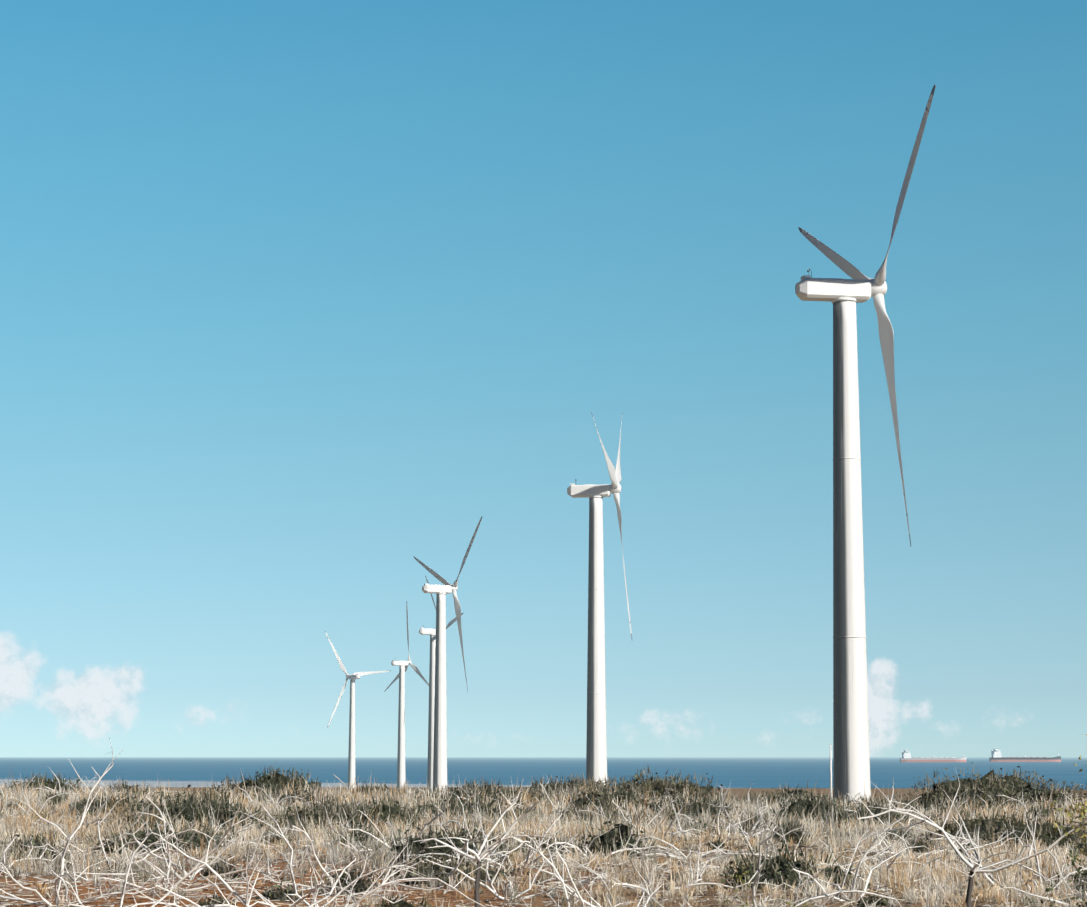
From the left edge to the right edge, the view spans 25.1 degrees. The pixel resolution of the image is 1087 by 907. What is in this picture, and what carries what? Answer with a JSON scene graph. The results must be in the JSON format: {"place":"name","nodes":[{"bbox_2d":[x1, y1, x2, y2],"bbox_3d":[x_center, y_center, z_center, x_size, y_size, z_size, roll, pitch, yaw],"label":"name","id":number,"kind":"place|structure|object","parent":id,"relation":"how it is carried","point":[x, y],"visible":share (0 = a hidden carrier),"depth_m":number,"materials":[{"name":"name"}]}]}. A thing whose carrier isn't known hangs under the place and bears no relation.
{"place":"outdoors","nodes":[
{"label":"outdoors","id":0,"kind":"place"},
{"bbox_2d":[0,757,1086,789],"bbox_3d":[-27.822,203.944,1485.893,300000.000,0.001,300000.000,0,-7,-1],"label":"sea","id":1,"kind":"structure","parent":0,"point":[762,772],"depth_m":3774.49,"materials":[{"name":"blue liquid"}]},
{"bbox_2d":[900,750,965,761],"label":"cargo ship","id":2,"kind":"object","parent":1,"relation":"on","point":[906,755],"visible":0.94,"depth_m":9011.56,"materials":[{"name":"pink"}]},
{"bbox_2d":[989,749,1060,761],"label":"cargo ship","id":3,"kind":"object","parent":1,"relation":"on","point":[996,755],"visible":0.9,"depth_m":9618.10,"materials":[{"name":"grey"}]},
{"bbox_2d":[0,787,1086,906],"bbox_3d":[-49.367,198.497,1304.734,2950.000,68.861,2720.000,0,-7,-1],"label":"terrain","id":4,"kind":"structure","parent":0,"point":[734,792],"depth_m":40.36,"materials":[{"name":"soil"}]},
{"bbox_2d":[325,631,389,787],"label":"wind turbine","id":5,"kind":"object","parent":4,"relation":"on","point":[351,751],"visible":0.98,"depth_m":1299.03,"materials":[{"name":"white metal"}]},
{"bbox_2d":[384,601,428,787],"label":"wind turbine","id":6,"kind":"object","parent":4,"relation":"on","point":[403,667],"visible":0.88,"depth_m":1171.42,"materials":[{"name":"white metal"}]},
{"bbox_2d":[419,575,462,788],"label":"wind turbine","id":7,"kind":"object","parent":4,"relation":"on","point":[431,632],"visible":0.5,"depth_m":938.40,"materials":[{"name":"white metal"}]},
{"bbox_2d":[413,516,482,791],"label":"wind turbine","id":8,"kind":"object","parent":4,"relation":"on","point":[440,740],"visible":0.98,"depth_m":691.31,"materials":[{"name":"white metal"}]},
{"bbox_2d":[0,762,1086,906],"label":"bush","id":9,"kind":"object","parent":4,"relation":"on","point":[489,804],"depth_m":69.63,"materials":[{"name":"plant"}]},
{"bbox_2d":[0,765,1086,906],"bbox_3d":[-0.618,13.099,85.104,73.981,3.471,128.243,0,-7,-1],"label":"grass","id":10,"kind":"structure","parent":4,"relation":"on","point":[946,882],"depth_m":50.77,"materials":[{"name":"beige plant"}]},
{"bbox_2d":[0,738,1086,906],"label":"bare shrubs","id":11,"kind":"object","parent":4,"relation":"on","point":[479,857],"visible":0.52,"depth_m":37.60,"materials":[{"name":"grey plant"}]},
{"bbox_2d":[567,412,631,784],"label":"wind turbine","id":12,"kind":"object","parent":4,"relation":"on","point":[596,754],"visible":0.96,"depth_m":474.47,"materials":[{"name":"white metal"}]},
{"bbox_2d":[830,744,831,797],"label":"lamp pole","id":13,"kind":"object","parent":4,"relation":"on","point":[830,772],"visible":0.46,"depth_m":281.14,"materials":[{"name":"white metal"}]},
{"bbox_2d":[795,84,935,802],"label":"wind turbine","id":14,"kind":"object","parent":4,"relation":"on","point":[851,763],"visible":0.94,"depth_m":273.63,"materials":[{"name":"white metal"}]},
{"bbox_2d":[1036,858,1086,906],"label":"shrub twigs","id":15,"kind":"object","parent":4,"relation":"on","point":[1080,884],"visible":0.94,"depth_m":26.10,"materials":[{"name":"plant"}]},
{"bbox_2d":[1025,850,1086,906],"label":"shrub leaves","id":16,"kind":"object","parent":15,"relation":"attached to","point":[1073,863],"visible":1,"depth_m":26.10,"materials":[{"name":"green plant"}]},
{"bbox_2d":[1050,734,1086,855],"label":"shrub","id":17,"kind":"object","parent":4,"relation":"on","point":[1083,810],"depth_m":23.95,"materials":[{"name":"green plant"}]},
{"bbox_2d":[0,0,1086,756],"label":"sky","id":18,"kind":"structure","parent":0,"point":[297,298],"materials":[{"name":"blue"}]},
{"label":"low shrub twigs","id":19,"kind":"object","parent":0,"visible":0},
{"bbox_2d":[718,867,813,906],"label":"shrub leaves","id":20,"kind":"object","parent":19,"relation":"attached to","point":[743,882],"visible":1,"depth_m":27.26,"materials":[{"name":"green plant"}]}
]}

